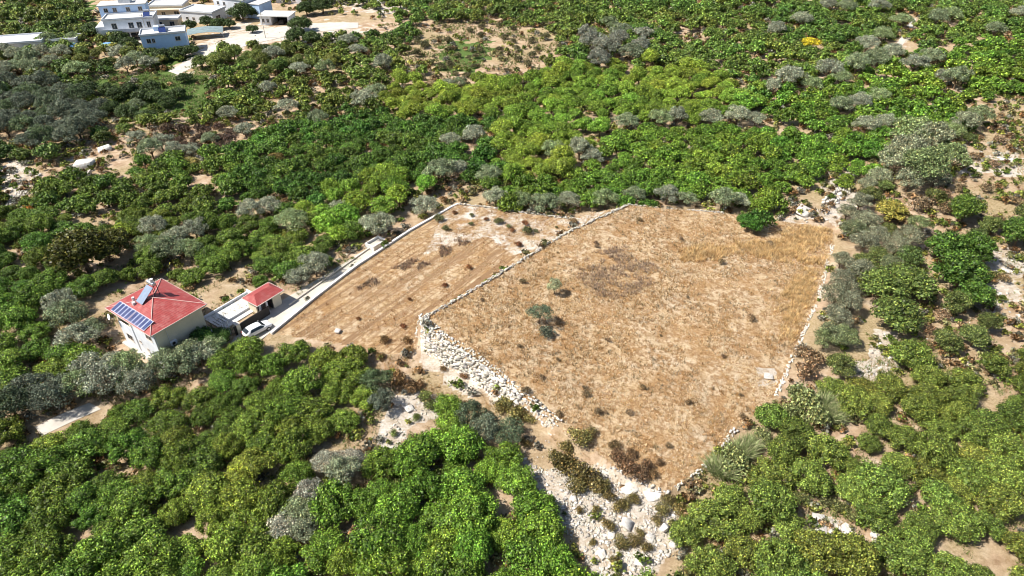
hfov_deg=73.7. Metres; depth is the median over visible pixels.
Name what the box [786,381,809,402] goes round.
shrub
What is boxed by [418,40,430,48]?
dry shrub
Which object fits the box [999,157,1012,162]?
boulder
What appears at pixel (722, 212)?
dry stone wall
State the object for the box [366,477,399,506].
orchard tree
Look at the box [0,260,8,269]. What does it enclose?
orchard tree
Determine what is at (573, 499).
boulder
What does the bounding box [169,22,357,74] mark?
village road
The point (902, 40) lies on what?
hill path
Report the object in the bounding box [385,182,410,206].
leafy tree
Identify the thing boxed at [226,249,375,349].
driveway
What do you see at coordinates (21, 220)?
orchard tree
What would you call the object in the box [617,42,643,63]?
olive tree
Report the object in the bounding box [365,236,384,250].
concrete basin
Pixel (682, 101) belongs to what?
leafy tree
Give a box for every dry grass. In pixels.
[677,224,832,343]
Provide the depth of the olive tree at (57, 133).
151.73 m
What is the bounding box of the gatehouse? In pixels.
[241,282,283,312]
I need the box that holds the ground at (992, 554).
[0,0,1023,575]
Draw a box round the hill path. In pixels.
[897,18,915,46]
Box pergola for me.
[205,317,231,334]
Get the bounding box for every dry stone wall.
[2,190,27,205]
[422,204,627,317]
[458,203,573,218]
[521,392,562,434]
[628,203,723,213]
[663,427,738,493]
[774,244,834,395]
[822,185,850,207]
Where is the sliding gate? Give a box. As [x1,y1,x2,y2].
[233,306,269,335]
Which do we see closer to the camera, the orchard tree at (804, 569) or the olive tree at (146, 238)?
the orchard tree at (804, 569)
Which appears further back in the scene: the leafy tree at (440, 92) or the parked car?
the leafy tree at (440, 92)
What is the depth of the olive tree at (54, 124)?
156.31 m
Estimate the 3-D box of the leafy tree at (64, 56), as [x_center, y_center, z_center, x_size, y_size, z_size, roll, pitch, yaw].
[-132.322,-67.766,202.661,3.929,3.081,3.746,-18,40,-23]
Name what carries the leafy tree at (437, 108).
on the ground at (992, 554)
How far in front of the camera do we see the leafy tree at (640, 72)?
183.20 m
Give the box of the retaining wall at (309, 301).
[270,203,457,334]
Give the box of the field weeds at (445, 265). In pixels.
[279,204,593,350]
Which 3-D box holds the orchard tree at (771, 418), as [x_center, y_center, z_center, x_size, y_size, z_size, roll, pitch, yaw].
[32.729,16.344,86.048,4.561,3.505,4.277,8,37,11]
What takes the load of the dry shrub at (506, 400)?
on the ground at (992, 554)
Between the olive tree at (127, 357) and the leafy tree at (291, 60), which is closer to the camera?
the olive tree at (127, 357)
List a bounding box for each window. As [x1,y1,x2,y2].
[111,23,117,28]
[126,332,134,342]
[128,22,134,27]
[136,22,142,27]
[145,334,152,342]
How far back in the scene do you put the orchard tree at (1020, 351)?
96.15 m
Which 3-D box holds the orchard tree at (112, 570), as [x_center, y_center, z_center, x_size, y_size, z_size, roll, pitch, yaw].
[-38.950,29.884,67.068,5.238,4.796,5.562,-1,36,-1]
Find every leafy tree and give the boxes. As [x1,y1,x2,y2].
[0,49,8,61]
[42,226,118,272]
[60,54,71,59]
[71,53,90,60]
[73,46,89,54]
[89,48,100,60]
[102,227,133,255]
[107,56,117,62]
[111,222,132,233]
[119,46,134,57]
[155,54,167,64]
[185,156,200,166]
[191,53,206,68]
[205,51,219,58]
[206,54,223,67]
[218,51,231,62]
[222,44,241,60]
[222,456,262,483]
[232,446,277,478]
[235,55,248,63]
[239,57,258,68]
[240,50,252,56]
[249,48,263,58]
[252,43,262,51]
[254,52,272,63]
[258,63,275,74]
[268,57,288,70]
[269,42,281,48]
[279,43,296,55]
[287,56,303,64]
[293,53,303,58]
[293,199,315,216]
[303,54,315,59]
[303,55,318,69]
[309,203,331,214]
[310,209,342,233]
[319,176,338,193]
[324,51,340,65]
[324,186,344,200]
[328,224,348,240]
[330,200,361,223]
[338,179,361,191]
[341,190,372,209]
[358,167,377,183]
[361,183,379,197]
[367,171,389,189]
[369,195,397,213]
[373,161,395,174]
[377,90,394,100]
[379,174,410,192]
[384,96,400,108]
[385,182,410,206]
[386,82,400,89]
[389,68,405,78]
[389,165,409,181]
[390,87,407,97]
[395,72,409,83]
[396,107,411,119]
[397,95,412,104]
[399,99,412,108]
[404,100,427,114]
[405,85,415,93]
[407,71,423,82]
[408,89,423,96]
[411,94,427,102]
[412,80,428,88]
[414,174,437,191]
[422,87,439,99]
[423,101,433,105]
[424,102,448,118]
[431,79,456,90]
[431,98,446,104]
[437,87,448,97]
[437,89,462,103]
[443,104,458,114]
[452,102,461,109]
[454,87,464,92]
[457,101,482,115]
[459,95,474,103]
[463,83,482,92]
[469,70,487,81]
[469,86,487,98]
[472,97,491,108]
[475,79,490,88]
[482,82,499,96]
[482,103,498,112]
[482,107,501,117]
[484,73,499,83]
[485,90,502,101]
[489,118,513,133]
[489,135,513,151]
[490,157,500,162]
[491,95,506,108]
[496,73,518,85]
[496,129,515,139]
[498,113,510,120]
[499,89,510,95]
[499,146,519,159]
[500,95,521,106]
[500,162,522,182]
[501,78,522,89]
[502,103,516,113]
[504,115,525,131]
[505,153,524,164]
[506,105,525,116]
[508,134,528,146]
[509,73,522,82]
[509,84,524,94]
[512,129,525,136]
[513,119,534,134]
[514,140,539,157]
[516,91,534,102]
[516,101,534,116]
[516,163,527,172]
[519,170,535,181]
[521,156,543,170]
[522,69,543,82]
[523,81,537,91]
[526,123,550,136]
[527,88,539,101]
[527,109,545,121]
[529,101,540,107]
[530,119,545,124]
[530,132,552,149]
[530,139,545,154]
[531,162,551,175]
[532,77,546,90]
[536,95,547,104]
[539,87,557,96]
[540,66,553,72]
[540,73,562,87]
[541,113,553,122]
[542,69,558,76]
[542,96,558,113]
[543,157,553,163]
[544,120,557,132]
[547,93,560,99]
[549,158,574,180]
[550,130,568,140]
[550,144,574,158]
[551,60,570,75]
[552,96,577,110]
[552,121,572,133]
[553,55,572,65]
[553,87,561,94]
[554,80,574,87]
[554,108,567,114]
[554,112,574,122]
[556,139,570,145]
[559,87,575,97]
[561,156,576,165]
[563,70,573,79]
[567,129,583,139]
[568,107,581,116]
[569,62,586,73]
[570,96,583,106]
[570,119,585,129]
[572,58,587,63]
[572,74,586,81]
[572,79,591,90]
[573,88,582,95]
[579,92,588,99]
[579,117,592,130]
[582,61,594,77]
[582,93,601,105]
[582,137,599,148]
[583,87,595,93]
[584,69,598,78]
[585,77,598,87]
[586,100,606,115]
[587,117,610,136]
[589,89,605,99]
[594,66,601,74]
[596,74,606,82]
[596,81,618,96]
[596,107,609,116]
[597,115,611,121]
[599,73,618,85]
[601,68,619,77]
[601,97,617,109]
[605,58,622,65]
[610,64,624,72]
[612,107,619,114]
[614,97,631,106]
[615,71,625,79]
[616,81,634,96]
[616,102,638,121]
[617,64,628,71]
[621,73,637,84]
[621,79,634,88]
[622,91,639,102]
[629,102,645,114]
[630,65,641,71]
[630,67,647,81]
[633,82,651,97]
[634,94,650,104]
[636,109,650,120]
[639,49,659,62]
[640,76,656,83]
[644,103,662,111]
[645,73,659,78]
[645,97,664,108]
[648,88,662,98]
[650,65,663,74]
[650,78,665,89]
[658,73,669,80]
[662,88,681,98]
[662,97,676,105]
[663,78,679,88]
[663,105,676,117]
[664,65,681,76]
[668,76,686,84]
[673,85,690,100]
[676,98,690,107]
[678,56,696,67]
[679,66,696,78]
[682,84,693,93]
[682,114,701,124]
[684,103,699,114]
[685,98,702,104]
[689,81,699,89]
[690,73,709,82]
[692,59,709,68]
[693,67,703,73]
[693,91,706,98]
[695,105,710,121]
[699,69,714,77]
[699,98,720,112]
[700,78,715,89]
[704,90,717,98]
[707,76,721,88]
[711,85,723,97]
[713,69,729,79]
[716,80,733,87]
[718,92,731,104]
[720,105,732,117]
[722,86,741,99]
[724,77,739,86]
[729,91,750,105]
[729,100,741,105]
[740,89,754,94]
[746,79,766,90]
[747,93,769,105]
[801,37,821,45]
[825,352,857,378]
[852,252,877,269]
[857,186,883,200]
[857,266,915,300]
[868,245,890,262]
[869,294,929,333]
[874,179,896,189]
[875,199,912,220]
[880,222,897,234]
[886,262,942,301]
[894,243,926,264]
[924,229,975,265]
[925,187,948,202]
[927,251,994,288]
[932,327,964,352]
[939,140,950,150]
[940,290,973,313]
[947,193,986,219]
[953,280,997,308]
[956,230,998,262]
[956,323,993,349]
[960,132,978,145]
[968,228,988,236]
[976,312,1006,329]
[977,215,1004,232]
[1000,215,1023,246]
[1013,201,1023,217]
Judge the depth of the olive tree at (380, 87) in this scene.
176.71 m
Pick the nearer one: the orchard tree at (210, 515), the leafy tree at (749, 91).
the orchard tree at (210, 515)
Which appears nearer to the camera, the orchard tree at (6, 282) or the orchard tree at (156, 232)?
the orchard tree at (6, 282)
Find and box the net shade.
[187,26,223,37]
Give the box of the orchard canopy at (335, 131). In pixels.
[0,0,1023,216]
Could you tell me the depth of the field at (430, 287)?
111.62 m
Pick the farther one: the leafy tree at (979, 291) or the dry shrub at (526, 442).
the leafy tree at (979, 291)
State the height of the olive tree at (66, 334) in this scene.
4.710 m
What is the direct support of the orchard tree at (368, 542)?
on the ground at (992, 554)
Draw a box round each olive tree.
[0,43,11,60]
[0,60,14,71]
[0,71,17,83]
[0,81,7,94]
[0,89,14,98]
[0,97,22,109]
[0,108,21,127]
[0,114,17,136]
[0,383,30,414]
[0,401,16,419]
[3,45,21,59]
[5,57,28,74]
[7,90,39,108]
[7,130,45,146]
[7,371,52,401]
[8,113,37,131]
[9,75,39,90]
[11,82,42,95]
[13,47,42,66]
[15,110,39,121]
[19,57,46,70]
[25,124,54,143]
[25,379,73,410]
[26,68,59,86]
[30,85,55,102]
[30,114,56,131]
[31,43,51,55]
[31,104,63,117]
[32,94,61,107]
[38,31,56,43]
[40,54,62,63]
[40,287,76,312]
[41,298,89,328]
[42,372,75,397]
[45,81,79,99]
[46,99,74,117]
[46,115,71,128]
[47,126,83,143]
[48,44,71,55]
[51,321,101,347]
[52,97,78,110]
[59,114,94,139]
[59,369,94,396]
[61,60,90,74]
[61,106,86,124]
[63,32,76,37]
[64,83,94,106]
[65,350,109,384]
[71,99,94,107]
[74,360,130,394]
[76,317,106,340]
[78,107,107,124]
[87,97,109,108]
[97,351,131,375]
[101,348,145,384]
[106,44,127,57]
[114,363,157,394]
[115,55,136,72]
[122,50,143,66]
[123,130,146,142]
[127,97,146,109]
[132,233,157,250]
[135,137,163,158]
[137,214,169,232]
[138,55,159,67]
[144,346,179,378]
[149,234,184,259]
[150,133,173,149]
[157,225,189,245]
[159,337,205,374]
[164,141,181,151]
[171,238,202,258]
[179,142,199,156]
[181,216,208,237]
[181,339,216,366]
[200,131,219,142]
[202,335,226,353]
[215,105,238,121]
[233,122,255,137]
[235,197,264,216]
[256,195,281,214]
[258,80,276,91]
[262,45,285,58]
[263,510,300,540]
[272,207,308,231]
[273,98,298,110]
[275,494,310,527]
[282,266,309,284]
[288,61,311,75]
[288,516,317,543]
[292,477,325,505]
[296,501,322,529]
[297,251,330,276]
[307,108,329,122]
[309,448,339,476]
[314,59,334,70]
[322,454,362,484]
[329,200,345,211]
[333,447,366,479]
[337,33,358,45]
[348,43,367,52]
[349,88,378,104]
[357,368,393,392]
[358,211,397,235]
[364,83,386,93]
[367,387,395,411]
[371,53,392,69]
[408,195,439,216]
[421,157,456,178]
[439,132,460,144]
[442,78,455,84]
[447,159,466,175]
[453,76,468,85]
[453,399,487,426]
[462,124,485,143]
[469,412,501,441]
[475,163,502,178]
[482,185,507,206]
[492,415,525,443]
[514,190,534,205]
[525,304,553,323]
[529,192,561,212]
[541,139,566,155]
[547,277,561,293]
[558,191,580,207]
[569,136,592,159]
[578,24,597,35]
[578,31,606,53]
[580,147,604,161]
[587,49,609,66]
[589,36,622,53]
[591,187,620,209]
[599,15,617,31]
[608,29,629,41]
[609,22,632,31]
[611,111,638,128]
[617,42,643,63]
[620,186,646,199]
[631,35,650,48]
[632,26,654,36]
[647,108,674,126]
[653,183,679,204]
[667,105,688,125]
[677,191,699,205]
[698,107,724,124]
[707,187,741,210]
[724,104,751,124]
[731,191,750,207]
[745,111,766,126]
[765,77,782,91]
[767,20,786,32]
[775,64,809,83]
[789,11,813,24]
[801,75,823,88]
[812,327,839,348]
[815,58,844,75]
[817,321,855,344]
[819,0,836,7]
[820,281,851,306]
[825,303,855,325]
[827,268,857,286]
[828,70,854,83]
[830,95,853,114]
[831,251,853,267]
[834,290,864,310]
[834,323,861,345]
[835,0,858,10]
[836,203,858,219]
[840,219,870,235]
[844,51,875,73]
[845,258,876,278]
[845,281,863,294]
[846,191,873,209]
[849,91,872,105]
[849,230,880,251]
[850,209,883,227]
[851,115,883,132]
[855,35,881,51]
[858,176,878,187]
[864,46,891,68]
[865,166,893,181]
[865,225,891,244]
[867,0,892,11]
[868,86,891,99]
[872,26,895,44]
[877,112,896,125]
[877,141,924,175]
[877,254,903,268]
[882,234,910,254]
[883,42,905,55]
[888,12,915,27]
[889,114,935,137]
[890,133,930,165]
[892,224,924,244]
[895,167,926,191]
[899,52,930,71]
[900,146,952,185]
[907,215,934,229]
[912,120,956,145]
[919,47,946,62]
[923,170,952,186]
[927,7,950,24]
[934,69,953,81]
[934,141,974,167]
[938,6,963,22]
[942,64,973,89]
[945,121,966,135]
[949,110,982,133]
[968,104,996,121]
[985,20,1008,35]
[1009,5,1023,17]
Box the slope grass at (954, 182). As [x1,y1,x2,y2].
[860,116,1023,399]
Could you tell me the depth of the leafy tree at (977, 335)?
97.07 m
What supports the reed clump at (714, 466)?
on the ground at (992, 554)
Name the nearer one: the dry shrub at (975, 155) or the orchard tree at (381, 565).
the orchard tree at (381, 565)
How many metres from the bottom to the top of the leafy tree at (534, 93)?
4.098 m
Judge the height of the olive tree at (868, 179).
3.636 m
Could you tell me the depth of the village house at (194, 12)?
238.54 m
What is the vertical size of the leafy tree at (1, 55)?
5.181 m
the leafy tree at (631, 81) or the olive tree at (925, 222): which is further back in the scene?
the leafy tree at (631, 81)
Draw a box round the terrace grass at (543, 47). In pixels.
[363,18,567,88]
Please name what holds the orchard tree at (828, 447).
on the ground at (992, 554)
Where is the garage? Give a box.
[257,10,295,24]
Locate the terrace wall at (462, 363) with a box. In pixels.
[415,313,522,408]
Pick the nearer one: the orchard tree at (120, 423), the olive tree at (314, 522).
the olive tree at (314, 522)
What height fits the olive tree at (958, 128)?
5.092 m
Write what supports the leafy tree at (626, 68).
on the ground at (992, 554)
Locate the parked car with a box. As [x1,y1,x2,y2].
[241,320,271,336]
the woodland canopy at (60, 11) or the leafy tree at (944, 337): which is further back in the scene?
the woodland canopy at (60, 11)
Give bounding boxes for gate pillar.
[232,321,241,333]
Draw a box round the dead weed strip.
[355,237,470,289]
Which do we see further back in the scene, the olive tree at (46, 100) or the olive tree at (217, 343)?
the olive tree at (46, 100)
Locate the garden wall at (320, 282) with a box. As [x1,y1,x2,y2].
[289,248,368,304]
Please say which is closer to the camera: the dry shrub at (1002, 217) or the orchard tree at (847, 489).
the orchard tree at (847, 489)
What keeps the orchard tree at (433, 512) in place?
on the ground at (992, 554)
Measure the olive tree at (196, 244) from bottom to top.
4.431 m
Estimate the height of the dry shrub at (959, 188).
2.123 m
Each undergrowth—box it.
[0,245,370,417]
[0,343,506,572]
[677,355,1023,575]
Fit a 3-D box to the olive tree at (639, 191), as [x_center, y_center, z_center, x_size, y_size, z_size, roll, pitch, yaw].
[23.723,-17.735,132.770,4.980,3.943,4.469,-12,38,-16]
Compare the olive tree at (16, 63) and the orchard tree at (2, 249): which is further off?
the olive tree at (16, 63)
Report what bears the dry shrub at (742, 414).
on the field at (694, 357)
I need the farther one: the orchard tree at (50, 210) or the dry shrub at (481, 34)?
the dry shrub at (481, 34)
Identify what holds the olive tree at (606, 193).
on the ground at (992, 554)
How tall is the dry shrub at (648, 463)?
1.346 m
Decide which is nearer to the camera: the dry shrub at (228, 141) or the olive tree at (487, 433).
the olive tree at (487, 433)
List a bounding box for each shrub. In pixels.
[19,204,36,209]
[158,122,175,131]
[172,122,188,132]
[172,135,187,143]
[178,124,191,132]
[190,135,197,142]
[193,123,209,132]
[195,132,202,138]
[212,122,224,129]
[214,132,226,140]
[223,132,238,140]
[223,139,235,143]
[224,127,234,133]
[375,352,384,359]
[379,334,388,343]
[387,368,406,386]
[389,427,397,437]
[400,335,411,343]
[401,378,419,394]
[405,346,413,351]
[411,47,422,55]
[413,34,421,43]
[413,413,420,419]
[415,379,423,389]
[417,389,432,401]
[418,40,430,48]
[423,398,436,410]
[432,213,444,221]
[437,62,446,69]
[441,36,453,42]
[441,224,450,229]
[445,60,455,66]
[452,51,461,57]
[457,373,467,378]
[461,71,471,76]
[472,52,481,57]
[475,45,483,52]
[476,31,484,36]
[493,401,507,414]
[494,217,504,223]
[495,395,514,408]
[499,32,509,38]
[505,404,526,419]
[513,241,522,245]
[514,55,522,61]
[520,437,531,447]
[521,386,531,393]
[522,225,533,233]
[522,412,536,423]
[523,58,531,66]
[527,36,535,42]
[527,50,536,56]
[537,325,555,337]
[540,31,549,37]
[546,446,562,463]
[552,451,575,476]
[555,410,563,415]
[556,440,574,452]
[564,474,588,495]
[566,426,593,447]
[567,457,592,488]
[568,218,577,223]
[575,506,583,513]
[581,389,590,397]
[584,465,607,496]
[586,426,598,435]
[588,538,597,545]
[591,505,600,511]
[593,407,602,413]
[593,478,610,494]
[599,517,616,531]
[600,489,616,501]
[608,439,620,449]
[608,446,626,462]
[608,555,619,565]
[611,531,631,550]
[612,498,623,512]
[615,455,639,476]
[618,496,631,510]
[625,409,632,414]
[625,447,636,458]
[626,491,641,504]
[627,531,642,547]
[632,461,648,482]
[634,526,645,536]
[637,540,655,552]
[639,383,646,389]
[641,458,653,469]
[647,468,657,479]
[650,512,662,526]
[653,498,671,516]
[654,458,664,465]
[660,492,677,503]
[665,441,671,447]
[670,500,687,516]
[717,258,725,264]
[717,441,746,463]
[719,449,751,477]
[739,412,747,417]
[746,208,779,227]
[747,313,754,322]
[752,424,773,444]
[779,400,800,417]
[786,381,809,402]
[788,387,823,410]
[792,345,805,356]
[792,490,812,506]
[795,361,819,380]
[798,345,825,366]
[799,404,835,426]
[816,493,839,509]
[831,499,849,513]
[843,506,859,521]
[892,211,915,224]
[908,193,939,210]
[915,297,930,303]
[922,338,933,350]
[924,324,936,334]
[934,308,950,322]
[936,185,953,198]
[937,200,960,213]
[954,182,967,191]
[969,151,980,159]
[979,183,993,192]
[988,158,1001,167]
[993,133,1007,143]
[993,214,1006,220]
[997,272,1012,282]
[1007,196,1023,204]
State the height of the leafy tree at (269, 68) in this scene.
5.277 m
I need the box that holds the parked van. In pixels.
[278,19,286,24]
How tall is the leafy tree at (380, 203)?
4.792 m
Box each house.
[0,32,48,47]
[95,0,159,38]
[105,278,206,368]
[138,24,189,48]
[148,0,188,14]
[157,14,181,26]
[179,4,226,22]
[213,0,272,18]
[276,0,300,3]
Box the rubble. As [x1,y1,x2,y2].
[2,23,1023,575]
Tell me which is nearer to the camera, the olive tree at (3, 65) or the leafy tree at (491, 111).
the leafy tree at (491, 111)
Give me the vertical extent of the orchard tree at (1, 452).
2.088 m
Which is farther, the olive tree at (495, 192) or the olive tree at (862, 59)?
the olive tree at (862, 59)
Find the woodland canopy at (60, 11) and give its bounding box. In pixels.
[0,0,574,56]
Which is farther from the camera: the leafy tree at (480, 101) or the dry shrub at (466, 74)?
the dry shrub at (466, 74)
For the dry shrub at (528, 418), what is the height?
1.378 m
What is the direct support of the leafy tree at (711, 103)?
on the ground at (992, 554)
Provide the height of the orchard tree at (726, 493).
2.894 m
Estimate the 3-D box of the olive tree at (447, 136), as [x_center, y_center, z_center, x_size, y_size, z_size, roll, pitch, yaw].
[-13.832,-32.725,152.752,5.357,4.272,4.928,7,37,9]
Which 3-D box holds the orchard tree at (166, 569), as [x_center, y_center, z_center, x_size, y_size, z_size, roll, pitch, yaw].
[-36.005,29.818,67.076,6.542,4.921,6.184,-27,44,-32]
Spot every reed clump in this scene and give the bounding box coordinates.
[699,448,744,482]
[727,433,764,460]
[739,430,767,454]
[810,385,844,419]
[820,400,854,428]
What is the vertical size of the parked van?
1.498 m
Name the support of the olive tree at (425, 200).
on the ground at (992, 554)
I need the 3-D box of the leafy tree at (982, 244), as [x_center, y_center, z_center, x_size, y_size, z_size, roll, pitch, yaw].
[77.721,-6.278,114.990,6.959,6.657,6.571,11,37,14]
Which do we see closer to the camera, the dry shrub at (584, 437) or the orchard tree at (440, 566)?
the orchard tree at (440, 566)
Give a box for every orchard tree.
[0,205,14,219]
[0,222,6,228]
[0,228,13,242]
[0,243,7,253]
[0,251,17,263]
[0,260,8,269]
[0,264,23,279]
[0,276,14,292]
[0,291,23,314]
[0,304,38,331]
[0,330,18,351]
[0,347,29,370]
[0,366,30,386]
[0,381,35,401]
[0,414,26,445]
[0,443,44,485]
[0,447,12,456]
[0,478,31,497]
[0,488,9,505]
[0,492,35,535]
[0,529,32,565]
[0,549,9,563]
[0,556,19,575]
[1,223,26,241]
[4,217,27,231]
[5,549,63,575]
[6,207,29,220]
[9,279,30,292]
[11,444,75,487]
[15,279,54,307]
[16,320,52,341]
[16,526,77,571]
[17,265,41,280]
[18,231,52,252]
[19,337,50,361]
[19,499,72,539]
[20,245,50,266]
[21,230,49,237]
[23,212,57,232]
[24,204,60,217]
[27,270,69,290]
[27,470,85,506]
[29,430,67,449]
[32,357,68,383]
[33,267,65,278]
[39,342,82,359]
[47,220,72,234]
[47,553,102,575]
[51,456,96,491]
[56,212,72,220]
[59,480,99,514]
[62,274,102,298]
[62,343,103,372]
[62,425,107,460]
[63,419,94,442]
[64,541,96,564]
[68,222,95,230]
[69,500,106,531]
[70,528,134,575]
[78,80,99,92]
[79,21,97,35]
[88,469,124,497]
[89,478,131,519]
[90,515,129,537]
[92,267,118,286]
[92,416,133,448]
[94,223,116,231]
[94,562,135,575]
[96,82,117,93]
[98,100,118,113]
[103,425,150,463]
[104,87,128,100]
[106,30,129,42]
[107,403,129,418]
[108,481,159,524]
[113,103,138,117]
[113,514,169,558]
[114,215,141,230]
[115,266,137,279]
[116,207,135,219]
[117,36,140,46]
[118,397,158,424]
[118,533,183,575]
[119,81,138,96]
[123,556,179,575]
[126,468,166,491]
[128,435,166,469]
[130,89,150,101]
[131,222,148,235]
[132,207,153,217]
[133,108,158,118]
[133,244,167,264]
[135,259,162,278]
[138,79,161,90]
[141,409,189,439]
[142,47,156,55]
[145,89,168,99]
[148,208,171,218]
[149,383,187,409]
[150,465,192,500]
[151,47,169,60]
[151,227,179,244]
[157,94,177,106]
[157,497,190,527]
[159,423,196,446]
[159,437,196,472]
[160,216,180,229]
[161,533,202,569]
[167,45,188,57]
[168,267,184,278]
[169,87,185,98]
[172,555,204,575]
[175,72,193,82]
[177,266,205,285]
[180,19,197,28]
[180,211,197,222]
[180,385,218,411]
[180,444,225,481]
[180,467,231,514]
[184,44,199,54]
[188,406,217,427]
[189,209,218,231]
[189,325,219,344]
[192,245,222,265]
[193,234,219,249]
[193,426,220,448]
[194,501,228,535]
[198,15,212,25]
[199,253,229,273]
[200,521,247,565]
[203,563,234,575]
[205,368,237,392]
[206,348,236,371]
[208,17,225,25]
[208,390,244,415]
[210,432,243,457]
[211,327,231,346]
[213,406,244,434]
[214,226,245,244]
[215,212,236,229]
[215,239,249,262]
[218,476,264,515]
[221,18,236,28]
[221,518,283,574]
[222,504,261,525]
[226,1,254,19]
[226,335,264,358]
[229,375,261,395]
[230,406,279,443]
[230,553,282,575]
[232,349,262,374]
[234,213,259,229]
[241,389,273,411]
[242,434,276,455]
[245,24,259,32]
[245,236,263,253]
[247,228,271,240]
[249,250,267,260]
[250,9,258,15]
[252,255,279,274]
[252,274,268,286]
[254,477,294,520]
[257,352,286,376]
[259,215,278,232]
[259,233,283,245]
[259,236,290,256]
[260,43,269,51]
[261,535,301,566]
[263,377,283,399]
[263,390,307,423]
[266,561,309,575]
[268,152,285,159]
[269,251,288,263]
[270,260,301,278]
[271,423,313,464]
[274,415,307,438]
[276,338,312,365]
[277,460,315,488]
[279,362,324,396]
[284,25,304,41]
[284,227,308,241]
[285,241,304,254]
[286,244,314,266]
[286,394,334,423]
[287,16,311,27]
[295,1,315,15]
[299,526,347,574]
[301,30,321,41]
[302,212,319,227]
[304,416,334,445]
[307,345,336,369]
[308,478,357,530]
[311,0,333,13]
[311,243,328,254]
[313,235,335,247]
[317,255,333,266]
[319,359,345,382]
[321,379,353,404]
[326,542,358,575]
[327,357,370,390]
[327,407,360,434]
[331,344,368,366]
[339,220,364,240]
[345,487,377,519]
[346,506,409,561]
[347,385,380,409]
[348,541,410,575]
[359,445,398,480]
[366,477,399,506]
[369,490,419,536]
[389,430,441,478]
[393,466,441,510]
[401,522,432,562]
[403,546,446,575]
[415,497,460,540]
[422,525,462,570]
[423,428,451,459]
[424,551,484,575]
[432,392,462,417]
[434,413,463,434]
[434,466,485,505]
[437,424,485,465]
[441,456,467,472]
[441,485,500,535]
[449,523,493,570]
[473,455,500,486]
[482,439,524,467]
[487,515,520,551]
[488,564,516,575]
[492,462,537,496]
[500,529,557,575]
[510,488,560,525]
[516,508,566,547]
[517,568,539,575]
[526,535,578,575]
[559,563,605,575]
[631,566,657,575]
[667,514,702,548]
[682,544,738,575]
[686,497,744,541]
[712,481,748,510]
[723,532,761,572]
[733,504,764,533]
[736,212,762,231]
[744,477,800,523]
[746,455,796,492]
[751,536,803,575]
[751,558,796,575]
[754,402,790,428]
[764,431,802,466]
[771,510,806,542]
[778,416,817,450]
[787,457,834,496]
[792,526,850,575]
[796,555,827,575]
[805,431,851,472]
[815,376,844,398]
[829,531,884,575]
[834,470,872,506]
[836,382,875,419]
[843,455,862,475]
[845,376,879,394]
[853,457,914,512]
[854,495,898,533]
[856,430,881,453]
[863,411,893,437]
[866,390,893,414]
[871,533,930,575]
[872,370,907,401]
[880,451,915,479]
[883,524,934,560]
[884,423,926,454]
[885,338,936,370]
[898,391,940,422]
[900,508,942,545]
[905,454,947,488]
[907,382,952,406]
[909,364,947,386]
[911,429,960,470]
[917,417,960,438]
[919,477,963,514]
[926,550,973,575]
[928,501,985,543]
[937,401,969,421]
[940,383,981,409]
[941,473,975,505]
[945,366,986,395]
[947,453,993,496]
[953,414,1000,447]
[956,439,995,470]
[968,407,1016,434]
[969,562,995,575]
[973,480,1023,524]
[974,509,1011,541]
[975,351,1012,378]
[977,451,1023,493]
[988,429,1023,467]
[995,400,1023,432]
[1001,530,1023,562]
[1003,394,1023,407]
[1007,564,1023,575]
[1010,373,1023,394]
[1012,360,1023,373]
[1015,347,1023,358]
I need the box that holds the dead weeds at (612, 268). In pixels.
[577,243,659,299]
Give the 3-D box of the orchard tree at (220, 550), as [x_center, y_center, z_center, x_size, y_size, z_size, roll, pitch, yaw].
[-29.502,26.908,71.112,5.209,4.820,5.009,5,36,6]
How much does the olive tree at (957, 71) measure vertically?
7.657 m
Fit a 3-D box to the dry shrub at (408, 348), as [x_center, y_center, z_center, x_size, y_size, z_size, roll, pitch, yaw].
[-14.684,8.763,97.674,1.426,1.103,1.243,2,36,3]
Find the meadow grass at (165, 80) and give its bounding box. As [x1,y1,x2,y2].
[84,66,238,123]
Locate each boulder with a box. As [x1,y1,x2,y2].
[73,158,94,168]
[97,144,111,153]
[334,328,340,333]
[403,405,413,412]
[570,495,576,502]
[596,548,606,559]
[608,529,614,539]
[621,482,638,495]
[621,517,632,530]
[635,559,645,565]
[643,490,662,501]
[645,532,654,542]
[660,523,669,531]
[669,539,677,548]
[764,372,773,379]
[796,204,810,217]
[812,512,826,533]
[841,522,852,534]
[870,531,879,537]
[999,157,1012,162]
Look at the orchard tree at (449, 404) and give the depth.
87.63 m
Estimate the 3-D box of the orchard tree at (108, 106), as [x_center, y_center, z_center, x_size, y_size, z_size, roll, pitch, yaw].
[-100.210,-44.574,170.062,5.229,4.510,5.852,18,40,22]
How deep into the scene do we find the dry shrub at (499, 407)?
87.90 m
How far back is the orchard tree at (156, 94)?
175.18 m
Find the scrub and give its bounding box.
[0,0,1023,575]
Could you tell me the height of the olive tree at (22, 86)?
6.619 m
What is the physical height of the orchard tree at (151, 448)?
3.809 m
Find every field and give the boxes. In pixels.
[276,205,612,354]
[424,205,834,492]
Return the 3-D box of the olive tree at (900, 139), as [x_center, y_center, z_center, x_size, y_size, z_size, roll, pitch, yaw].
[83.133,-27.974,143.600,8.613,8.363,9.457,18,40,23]
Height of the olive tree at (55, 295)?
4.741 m
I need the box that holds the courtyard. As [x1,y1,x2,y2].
[204,289,264,328]
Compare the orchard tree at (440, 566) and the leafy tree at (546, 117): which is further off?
the leafy tree at (546, 117)
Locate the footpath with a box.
[35,403,100,434]
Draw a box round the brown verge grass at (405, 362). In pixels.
[364,354,589,460]
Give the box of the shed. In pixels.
[48,33,82,43]
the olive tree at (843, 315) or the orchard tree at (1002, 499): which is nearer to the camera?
the orchard tree at (1002, 499)

